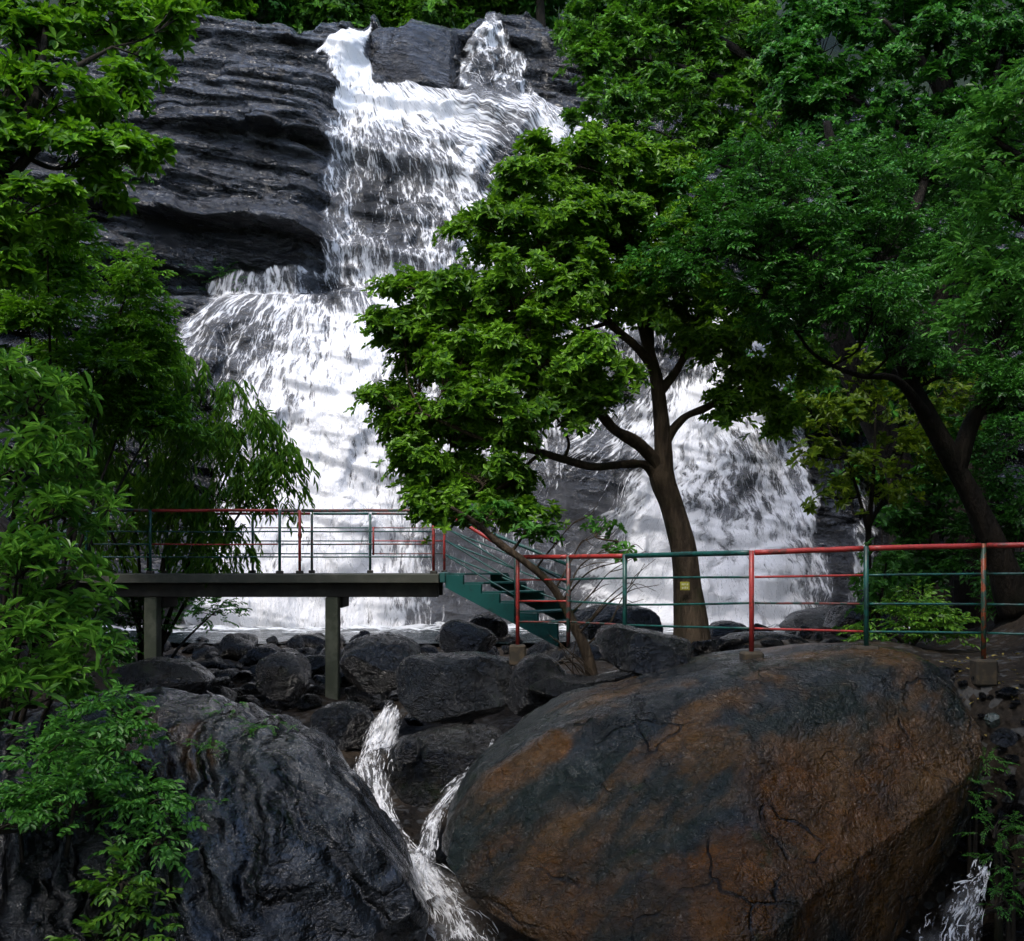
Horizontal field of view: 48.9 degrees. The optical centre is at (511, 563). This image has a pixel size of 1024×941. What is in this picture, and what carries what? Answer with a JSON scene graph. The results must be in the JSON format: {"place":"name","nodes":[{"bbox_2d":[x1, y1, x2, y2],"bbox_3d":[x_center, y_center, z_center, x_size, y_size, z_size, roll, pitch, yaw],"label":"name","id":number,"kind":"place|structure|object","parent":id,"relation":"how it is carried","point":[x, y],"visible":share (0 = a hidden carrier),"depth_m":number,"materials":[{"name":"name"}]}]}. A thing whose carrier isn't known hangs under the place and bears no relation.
{"place":"outdoors","nodes":[
{"label":"outdoors","id":0,"kind":"place"},
{"bbox_2d":[102,622,909,643],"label":"pool","id":1,"kind":"structure","parent":0,"point":[421,633],"depth_m":26.45,"materials":[{"name":"liquid"}]},
{"bbox_2d":[779,606,831,634],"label":"boulder","id":2,"kind":"object","parent":1,"relation":"on","point":[812,618],"visible":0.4,"depth_m":23.69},
{"bbox_2d":[0,6,1023,645],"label":"cliff","id":3,"kind":"structure","parent":0,"point":[244,110],"depth_m":35.52,"materials":[{"name":"stone"}]},
{"bbox_2d":[187,258,256,292],"bbox_3d":[-9.336,-9.043,35.162,2.786,1.767,1.820,0,0,-23],"label":"cliff plant","id":4,"kind":"object","parent":3,"relation":"on","point":[225,274],"visible":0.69,"depth_m":35.32,"materials":[{"name":"green plant"}]},
{"bbox_2d":[243,0,392,34],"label":"rim tree","id":5,"kind":"object","parent":3,"relation":"on","point":[313,14],"visible":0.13,"depth_m":49.70,"materials":[{"name":"green plant"}]},
{"bbox_2d":[371,19,463,88],"bbox_3d":[-3.405,-18.190,41.257,3.478,3.639,3.503,0,0,16],"label":"boulder","id":6,"kind":"object","parent":3,"relation":"on","point":[420,53],"visible":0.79,"depth_m":39.78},
{"bbox_2d":[180,16,878,644],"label":"waterfall","id":7,"kind":"structure","parent":3,"relation":"on","point":[328,434],"depth_m":29.98,"materials":[{"name":"white liquid"}]},
{"bbox_2d":[737,122,1023,626],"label":"shrub","id":8,"kind":"object","parent":3,"relation":"on","point":[765,252],"visible":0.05,"depth_m":28.11,"materials":[{"name":"green plant"}]},
{"bbox_2d":[0,0,1023,940],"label":"ground","id":9,"kind":"structure","parent":0,"point":[938,900],"depth_m":11.32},
{"bbox_2d":[0,343,138,728],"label":"shrub","id":10,"kind":"object","parent":9,"relation":"on","point":[57,666],"visible":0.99,"depth_m":9.12,"materials":[{"name":"green plant"}]},
{"bbox_2d":[0,0,209,298],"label":"broadleaf tree","id":11,"kind":"object","parent":9,"relation":"on","point":[36,33],"visible":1,"depth_m":13.52,"materials":[{"name":"green plant"}]},
{"bbox_2d":[0,679,209,883],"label":"shrub","id":12,"kind":"object","parent":9,"relation":"on","point":[111,742],"visible":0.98,"depth_m":8.07,"materials":[{"name":"green plant"}]},
{"bbox_2d":[0,199,215,632],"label":"shrub","id":13,"kind":"object","parent":9,"relation":"on","point":[60,263],"visible":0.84,"depth_m":16.52,"materials":[{"name":"green plant"}]},
{"bbox_2d":[45,841,183,940],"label":"shrub","id":14,"kind":"object","parent":9,"relation":"on","point":[135,894],"visible":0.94,"depth_m":7.59,"materials":[{"name":"green plant"}]},
{"bbox_2d":[109,657,215,694],"bbox_3d":[-4.842,1.615,15.614,1.383,0.596,1.266,0,0,0],"label":"boulder","id":15,"kind":"object","parent":9,"relation":"on","point":[189,676],"visible":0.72,"depth_m":15.28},
{"bbox_2d":[95,564,251,666],"bbox_3d":[-6.281,0.998,19.722,2.366,2.238,4.122,0,0,24],"label":"shrub","id":16,"kind":"object","parent":9,"relation":"on","point":[127,658],"visible":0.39,"depth_m":19.76,"materials":[{"name":"green plant"}]},
{"bbox_2d":[98,0,258,19],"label":"rim tree","id":17,"kind":"object","parent":9,"relation":"on","point":[221,8],"visible":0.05,"depth_m":46.85,"materials":[{"name":"green plant"}]},
{"bbox_2d":[49,337,320,660],"bbox_3d":[-5.354,-0.977,18.680,4.346,5.931,3.711,0,0,0],"label":"bamboo clump","id":18,"kind":"object","parent":9,"relation":"on","point":[261,469],"visible":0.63,"depth_m":18.60,"materials":[{"name":"green plant"}]},
{"bbox_2d":[181,642,204,652],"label":"rock","id":19,"kind":"object","parent":9,"relation":"on","point":[189,648],"visible":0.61,"depth_m":22.45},
{"bbox_2d":[191,645,217,659],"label":"rock","id":20,"kind":"object","parent":9,"relation":"on","point":[200,652],"visible":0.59,"depth_m":21.85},
{"bbox_2d":[199,657,225,669],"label":"rock","id":21,"kind":"object","parent":9,"relation":"on","point":[210,662],"visible":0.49,"depth_m":20.42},
{"bbox_2d":[0,686,429,940],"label":"rock slab","id":22,"kind":"object","parent":9,"relation":"on","point":[301,838],"visible":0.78,"depth_m":8.26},
{"bbox_2d":[171,734,226,757],"bbox_3d":[-2.488,1.475,8.929,0.461,0.201,0.289,0,0,-17],"label":"weed","id":23,"kind":"object","parent":22,"relation":"on","point":[210,746],"visible":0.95,"depth_m":8.93,"materials":[{"name":"green plant"}]},
{"bbox_2d":[202,699,247,721],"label":"weed","id":24,"kind":"object","parent":22,"relation":"on","point":[218,702],"visible":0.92,"depth_m":9.55,"materials":[{"name":"green plant"}]},
{"bbox_2d":[229,716,278,737],"bbox_3d":[-2.086,1.358,9.290,0.392,0.202,0.312,0,0,39],"label":"weed","id":25,"kind":"object","parent":22,"relation":"on","point":[250,731],"visible":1,"depth_m":9.29,"materials":[{"name":"green plant"}]},
{"bbox_2d":[210,676,230,686],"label":"rock","id":26,"kind":"object","parent":9,"relation":"on","point":[221,681],"visible":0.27,"depth_m":18.24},
{"bbox_2d":[207,686,237,701],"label":"rock","id":27,"kind":"object","parent":9,"relation":"on","point":[229,694],"visible":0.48,"depth_m":16.90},
{"bbox_2d":[216,668,239,681],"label":"rock","id":28,"kind":"object","parent":9,"relation":"on","point":[230,673],"visible":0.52,"depth_m":18.84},
{"bbox_2d":[17,509,449,699],"bbox_3d":[-4.508,1.007,18.775,6.887,3.786,1.650,0,0,0],"label":"footbridge","id":29,"kind":"object","parent":9,"relation":"on","point":[159,591],"visible":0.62,"depth_m":18.10,"materials":[{"name":"concrete"}]},
{"bbox_2d":[445,519,578,646],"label":"staircase","id":30,"kind":"structure","parent":29,"relation":"attached to","point":[500,582],"depth_m":17.70,"materials":[{"name":"metal"}]},
{"bbox_2d":[218,633,257,660],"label":"rock","id":31,"kind":"object","parent":9,"relation":"on","point":[236,646],"visible":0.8,"depth_m":21.78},
{"bbox_2d":[232,670,253,682],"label":"rock","id":32,"kind":"object","parent":9,"relation":"on","point":[243,676],"visible":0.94,"depth_m":18.62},
{"bbox_2d":[235,695,263,708],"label":"rock","id":33,"kind":"object","parent":9,"relation":"on","point":[248,698],"visible":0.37,"depth_m":17.06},
{"bbox_2d":[246,647,278,664],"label":"rock","id":34,"kind":"object","parent":9,"relation":"on","point":[255,655],"visible":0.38,"depth_m":20.32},
{"bbox_2d":[231,0,306,33],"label":"rim tree","id":35,"kind":"object","parent":9,"relation":"on","point":[272,9],"visible":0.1,"depth_m":49.25,"materials":[{"name":"green plant"}]},
{"bbox_2d":[261,695,290,710],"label":"rock","id":36,"kind":"object","parent":9,"relation":"on","point":[270,703],"visible":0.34,"depth_m":17.41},
{"bbox_2d":[254,651,311,700],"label":"boulder","id":37,"kind":"object","parent":9,"relation":"on","point":[282,676],"visible":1,"depth_m":14.69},
{"bbox_2d":[278,693,304,707],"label":"rock","id":38,"kind":"object","parent":9,"relation":"on","point":[291,703],"visible":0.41,"depth_m":17.36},
{"bbox_2d":[285,634,304,648],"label":"rock","id":39,"kind":"object","parent":9,"relation":"on","point":[295,641],"visible":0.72,"depth_m":22.41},
{"bbox_2d":[296,647,316,655],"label":"rock","id":40,"kind":"object","parent":9,"relation":"on","point":[305,651],"visible":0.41,"depth_m":21.77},
{"bbox_2d":[295,694,321,710],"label":"rock","id":41,"kind":"object","parent":9,"relation":"on","point":[305,702],"visible":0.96,"depth_m":17.27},
{"bbox_2d":[299,633,324,647],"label":"rock","id":42,"kind":"object","parent":9,"relation":"on","point":[312,640],"visible":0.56,"depth_m":22.63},
{"bbox_2d":[306,654,324,677],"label":"rock","id":43,"kind":"object","parent":9,"relation":"on","point":[317,662],"visible":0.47,"depth_m":19.89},
{"bbox_2d":[313,675,341,685],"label":"rock","id":44,"kind":"object","parent":9,"relation":"on","point":[318,679],"visible":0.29,"depth_m":18.49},
{"bbox_2d":[309,700,374,750],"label":"boulder","id":45,"kind":"object","parent":9,"relation":"on","point":[345,725],"visible":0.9,"depth_m":13.15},
{"bbox_2d":[348,686,385,705],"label":"rock","id":46,"kind":"object","parent":9,"relation":"on","point":[362,696],"visible":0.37,"depth_m":17.66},
{"bbox_2d":[368,698,382,709],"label":"rock","id":47,"kind":"object","parent":9,"relation":"on","point":[373,704],"visible":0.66,"depth_m":17.25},
{"bbox_2d":[339,632,420,693],"bbox_3d":[-1.777,1.333,15.294,1.079,0.762,1.381,0,0,0],"label":"boulder","id":48,"kind":"object","parent":9,"relation":"on","point":[369,663],"visible":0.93,"depth_m":14.74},
{"bbox_2d":[379,700,397,711],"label":"rock","id":49,"kind":"object","parent":9,"relation":"on","point":[383,704],"visible":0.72,"depth_m":16.95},
{"bbox_2d":[343,0,454,27],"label":"rim tree","id":50,"kind":"object","parent":9,"relation":"on","point":[396,9],"visible":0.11,"depth_m":51.32,"materials":[{"name":"green plant"}]},
{"bbox_2d":[404,713,423,725],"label":"rock","id":51,"kind":"object","parent":9,"relation":"on","point":[409,719],"visible":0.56,"depth_m":15.82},
{"bbox_2d":[355,703,498,940],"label":"stream cascade","id":52,"kind":"object","parent":9,"relation":"on","point":[386,725],"visible":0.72,"depth_m":10.70,"materials":[{"name":"white liquid"}]},
{"bbox_2d":[420,644,437,652],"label":"rock","id":53,"kind":"object","parent":9,"relation":"on","point":[426,648],"visible":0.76,"depth_m":22.36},
{"bbox_2d":[387,724,502,808],"bbox_3d":[-0.673,2.072,11.671,1.234,0.781,1.109,0,0,0],"label":"boulder","id":54,"kind":"object","parent":9,"relation":"on","point":[449,753],"visible":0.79,"depth_m":11.24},
{"bbox_2d":[394,736,420,763],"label":"boulder","id":55,"kind":"object","parent":54,"relation":"on","point":[407,749],"visible":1,"depth_m":11.05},
{"bbox_2d":[412,739,493,900],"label":"stream cascade","id":56,"kind":"object","parent":9,"relation":"on","point":[426,894],"visible":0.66,"depth_m":9.81,"materials":[{"name":"white liquid"}]},
{"bbox_2d":[395,651,511,723],"bbox_3d":[-0.693,1.487,13.487,1.425,0.856,1.118,0,0,0],"label":"boulder","id":57,"kind":"object","parent":9,"relation":"on","point":[451,687],"visible":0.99,"depth_m":13.12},
{"bbox_2d":[438,619,496,652],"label":"boulder","id":58,"kind":"object","parent":9,"relation":"on","point":[455,635],"visible":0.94,"depth_m":16.93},
{"bbox_2d":[398,0,551,28],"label":"rim tree","id":59,"kind":"object","parent":9,"relation":"on","point":[428,10],"visible":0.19,"depth_m":49.84,"materials":[{"name":"green plant"}]},
{"bbox_2d":[468,612,508,638],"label":"boulder","id":60,"kind":"object","parent":9,"relation":"on","point":[496,625],"visible":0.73,"depth_m":18.30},
{"bbox_2d":[503,653,565,716],"bbox_3d":[0.318,1.411,13.039,0.834,0.722,1.024,0,0,0],"label":"boulder","id":61,"kind":"object","parent":9,"relation":"on","point":[520,699],"visible":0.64,"depth_m":12.77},
{"bbox_2d":[527,641,557,655],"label":"rock","id":62,"kind":"object","parent":9,"relation":"on","point":[546,647],"visible":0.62,"depth_m":22.44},
{"bbox_2d":[516,0,584,34],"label":"rim tree","id":63,"kind":"object","parent":9,"relation":"on","point":[536,10],"visible":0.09,"depth_m":50.65,"materials":[{"name":"green plant"}]},
{"bbox_2d":[450,499,656,675],"bbox_3d":[0.503,0.422,13.429,2.463,2.390,1.270,0,0,0],"label":"leaning sapling","id":64,"kind":"object","parent":9,"relation":"on","point":[587,656],"visible":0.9,"depth_m":13.23,"materials":[{"name":"brown plant"}]},
{"bbox_2d":[551,650,570,663],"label":"rock","id":65,"kind":"object","parent":9,"relation":"on","point":[557,655],"visible":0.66,"depth_m":20.66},
{"bbox_2d":[527,669,635,697],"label":"boulder","id":66,"kind":"object","parent":9,"relation":"on","point":[551,685],"visible":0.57,"depth_m":12.32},
{"bbox_2d":[572,643,605,660],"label":"rock","id":67,"kind":"object","parent":9,"relation":"on","point":[597,655],"visible":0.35,"depth_m":21.28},
{"bbox_2d":[343,119,841,642],"bbox_3d":[1.274,-2.487,15.189,6.737,7.309,3.122,0,0,-31],"label":"broadleaf tree","id":68,"kind":"object","parent":9,"relation":"on","point":[457,335],"visible":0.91,"depth_m":14.40,"materials":[{"name":"green plant"}]},
{"bbox_2d":[574,603,663,640],"bbox_3d":[1.577,0.895,17.016,1.417,0.585,1.438,0,0,0],"label":"boulder","id":69,"kind":"object","parent":9,"relation":"on","point":[640,615],"visible":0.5,"depth_m":16.58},
{"bbox_2d":[565,0,680,38],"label":"rim tree","id":70,"kind":"object","parent":9,"relation":"on","point":[601,8],"visible":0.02,"depth_m":55.01,"materials":[{"name":"green plant"}]},
{"bbox_2d":[621,0,776,57],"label":"rim tree","id":71,"kind":"object","parent":9,"relation":"on","point":[751,3],"depth_m":52.18,"materials":[{"name":"green plant"}]},
{"bbox_2d":[693,643,714,652],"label":"stone","id":72,"kind":"object","parent":9,"relation":"on","point":[696,646],"visible":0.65,"depth_m":13.50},
{"bbox_2d":[691,639,716,647],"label":"rock","id":73,"kind":"object","parent":9,"relation":"on","point":[707,643],"visible":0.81,"depth_m":13.50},
{"bbox_2d":[441,642,981,940],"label":"boulder","id":74,"kind":"object","parent":9,"relation":"on","point":[807,792],"visible":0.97,"depth_m":8.87,"materials":[{"name":"stone"}]},
{"bbox_2d":[595,623,691,674],"bbox_3d":[1.376,0.882,11.659,1.027,0.501,1.194,0,0,0],"label":"boulder","id":75,"kind":"object","parent":74,"relation":"on","point":[630,649],"visible":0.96,"depth_m":11.24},
{"bbox_2d":[509,542,1023,685],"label":"railing","id":76,"kind":"object","parent":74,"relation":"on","point":[983,670],"visible":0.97,"depth_m":10.62,"materials":[{"name":"metal"}]},
{"bbox_2d":[709,620,748,636],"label":"boulder","id":77,"kind":"object","parent":9,"relation":"on","point":[719,632],"visible":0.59,"depth_m":17.69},
{"bbox_2d":[715,636,744,651],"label":"rock","id":78,"kind":"object","parent":9,"relation":"on","point":[727,643],"visible":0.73,"depth_m":13.22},
{"bbox_2d":[548,0,945,621],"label":"spreading tree","id":79,"kind":"object","parent":9,"relation":"on","point":[691,80],"visible":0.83,"depth_m":23.59,"materials":[{"name":"green plant"}]},
{"bbox_2d":[721,631,800,640],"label":"boulder","id":80,"kind":"object","parent":9,"relation":"on","point":[758,635],"visible":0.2,"depth_m":14.46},
{"bbox_2d":[760,639,783,647],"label":"rock","id":81,"kind":"object","parent":9,"relation":"on","point":[767,643],"visible":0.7,"depth_m":13.68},
{"bbox_2d":[788,636,808,643],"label":"rock","id":82,"kind":"object","parent":9,"relation":"on","point":[793,640],"visible":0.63,"depth_m":14.04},
{"bbox_2d":[796,626,812,638],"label":"rock","id":83,"kind":"object","parent":9,"relation":"on","point":[805,634],"visible":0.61,"depth_m":15.44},
{"bbox_2d":[610,109,1023,618],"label":"leaning tree","id":84,"kind":"object","parent":9,"relation":"on","point":[835,218],"visible":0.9,"depth_m":14.37,"materials":[{"name":"green plant"}]},
{"bbox_2d":[823,602,895,638],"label":"boulder","id":85,"kind":"object","parent":9,"relation":"on","point":[835,616],"visible":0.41,"depth_m":18.66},
{"bbox_2d":[832,537,913,637],"bbox_3d":[5.489,0.409,17.025,0.966,1.605,1.088,0,0,-33],"label":"shrub","id":86,"kind":"object","parent":9,"relation":"on","point":[876,584],"visible":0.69,"depth_m":16.96,"materials":[{"name":"green plant"}]},
{"bbox_2d":[745,0,1023,630],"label":"tall tree","id":87,"kind":"object","parent":9,"relation":"on","point":[810,86],"visible":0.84,"depth_m":20.45,"materials":[{"name":"green plant"}]},
{"bbox_2d":[786,344,982,638],"bbox_3d":[6.226,-1.177,18.374,4.244,4.762,1.680,0,0,-26],"label":"sapling","id":88,"kind":"object","parent":9,"relation":"on","point":[861,403],"visible":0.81,"depth_m":18.09,"materials":[{"name":"green plant"}]},
{"bbox_2d":[783,322,1023,551],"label":"tree","id":89,"kind":"object","parent":9,"relation":"on","point":[849,436],"visible":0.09,"depth_m":29.16,"materials":[{"name":"green plant"}]},
{"bbox_2d":[836,576,989,649],"bbox_3d":[5.111,0.710,14.615,1.866,1.081,1.819,0,0,0],"label":"shrub","id":90,"kind":"object","parent":9,"relation":"on","point":[944,616],"visible":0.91,"depth_m":14.38,"materials":[{"name":"green plant"}]},
{"bbox_2d":[862,461,988,633],"bbox_3d":[7.233,-0.238,19.998,2.279,3.175,1.534,0,0,0],"label":"shrub","id":91,"kind":"object","parent":9,"relation":"on","point":[903,519],"visible":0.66,"depth_m":19.76,"materials":[{"name":"green plant"}]},
{"bbox_2d":[938,666,955,681],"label":"boulder","id":92,"kind":"object","parent":9,"relation":"on","point":[948,672],"visible":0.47,"depth_m":10.14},
{"bbox_2d":[921,860,990,940],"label":"stream cascade","id":93,"kind":"object","parent":9,"relation":"on","point":[984,873],"visible":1,"depth_m":8.39,"materials":[{"name":"white liquid"}]},
{"bbox_2d":[915,57,1023,346],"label":"bright sprayed tree","id":94,"kind":"object","parent":9,"relation":"on","point":[1008,156],"visible":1,"depth_m":11.21,"materials":[{"name":"green plant"}]},
{"bbox_2d":[957,849,987,869],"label":"rock","id":95,"kind":"object","parent":9,"relation":"on","point":[962,860],"visible":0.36,"depth_m":9.95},
{"bbox_2d":[925,406,1023,623],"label":"shrub","id":96,"kind":"object","parent":9,"relation":"on","point":[983,442],"visible":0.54,"depth_m":17.72,"materials":[{"name":"green plant"}]},
{"bbox_2d":[927,652,1022,909],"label":"bank leaves","id":97,"kind":"object","parent":9,"relation":"on","point":[978,698],"visible":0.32,"depth_m":10.99,"materials":[{"name":"green plant"}]},
{"bbox_2d":[970,815,983,826],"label":"rock","id":98,"kind":"object","parent":9,"relation":"on","point":[979,822],"visible":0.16,"depth_m":10.04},
{"bbox_2d":[971,798,987,816],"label":"rock","id":99,"kind":"object","parent":98,"relation":"on","point":[982,801],"visible":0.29,"depth_m":10.05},
{"bbox_2d":[976,893,986,912],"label":"rock","id":100,"kind":"object","parent":9,"relation":"on","point":[981,906],"visible":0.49,"depth_m":9.68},
{"bbox_2d":[978,880,992,897],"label":"rock","id":101,"kind":"object","parent":9,"relation":"on","point":[988,885],"visible":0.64,"depth_m":9.71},
{"bbox_2d":[978,923,993,936],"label":"rock","id":102,"kind":"object","parent":9,"relation":"on","point":[986,929],"visible":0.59,"depth_m":9.44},
{"bbox_2d":[953,811,1023,940],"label":"fern","id":103,"kind":"object","parent":9,"relation":"on","point":[998,923],"visible":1,"depth_m":8.99,"materials":[{"name":"green plant"}]},
{"bbox_2d":[984,713,999,727],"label":"boulder","id":104,"kind":"object","parent":9,"relation":"on","point":[992,720],"visible":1,"depth_m":9.75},
{"bbox_2d":[967,745,1019,940],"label":"fern","id":105,"kind":"object","parent":9,"relation":"on","point":[971,848],"visible":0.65,"depth_m":9.46,"materials":[{"name":"green plant"}]},
{"bbox_2d":[985,814,1003,826],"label":"rock","id":106,"kind":"object","parent":9,"relation":"on","point":[994,820],"visible":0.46,"depth_m":9.89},
{"bbox_2d":[983,846,1014,866],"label":"rock","id":107,"kind":"object","parent":9,"relation":"on","point":[989,849],"visible":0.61,"depth_m":9.65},
{"bbox_2d":[975,846,1023,940],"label":"fern","id":108,"kind":"object","parent":9,"relation":"on","point":[1011,931],"visible":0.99,"depth_m":8.66,"materials":[{"name":"green plant"}]},
{"bbox_2d":[990,727,1017,747],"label":"boulder","id":109,"kind":"object","parent":9,"relation":"on","point":[1003,737],"visible":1,"depth_m":9.54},
{"bbox_2d":[988,886,1023,909],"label":"rock","id":110,"kind":"object","parent":9,"relation":"on","point":[1020,906],"visible":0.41,"depth_m":9.31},
{"bbox_2d":[997,687,1018,695],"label":"stone","id":111,"kind":"object","parent":9,"relation":"on","point":[1007,691],"visible":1,"depth_m":10.31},
{"bbox_2d":[997,803,1023,825],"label":"rock","id":112,"kind":"object","parent":9,"relation":"on","point":[1010,809],"visible":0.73,"depth_m":9.69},
{"bbox_2d":[1002,754,1019,763],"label":"stone","id":113,"kind":"object","parent":9,"relation":"on","point":[1012,758],"visible":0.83,"depth_m":10.02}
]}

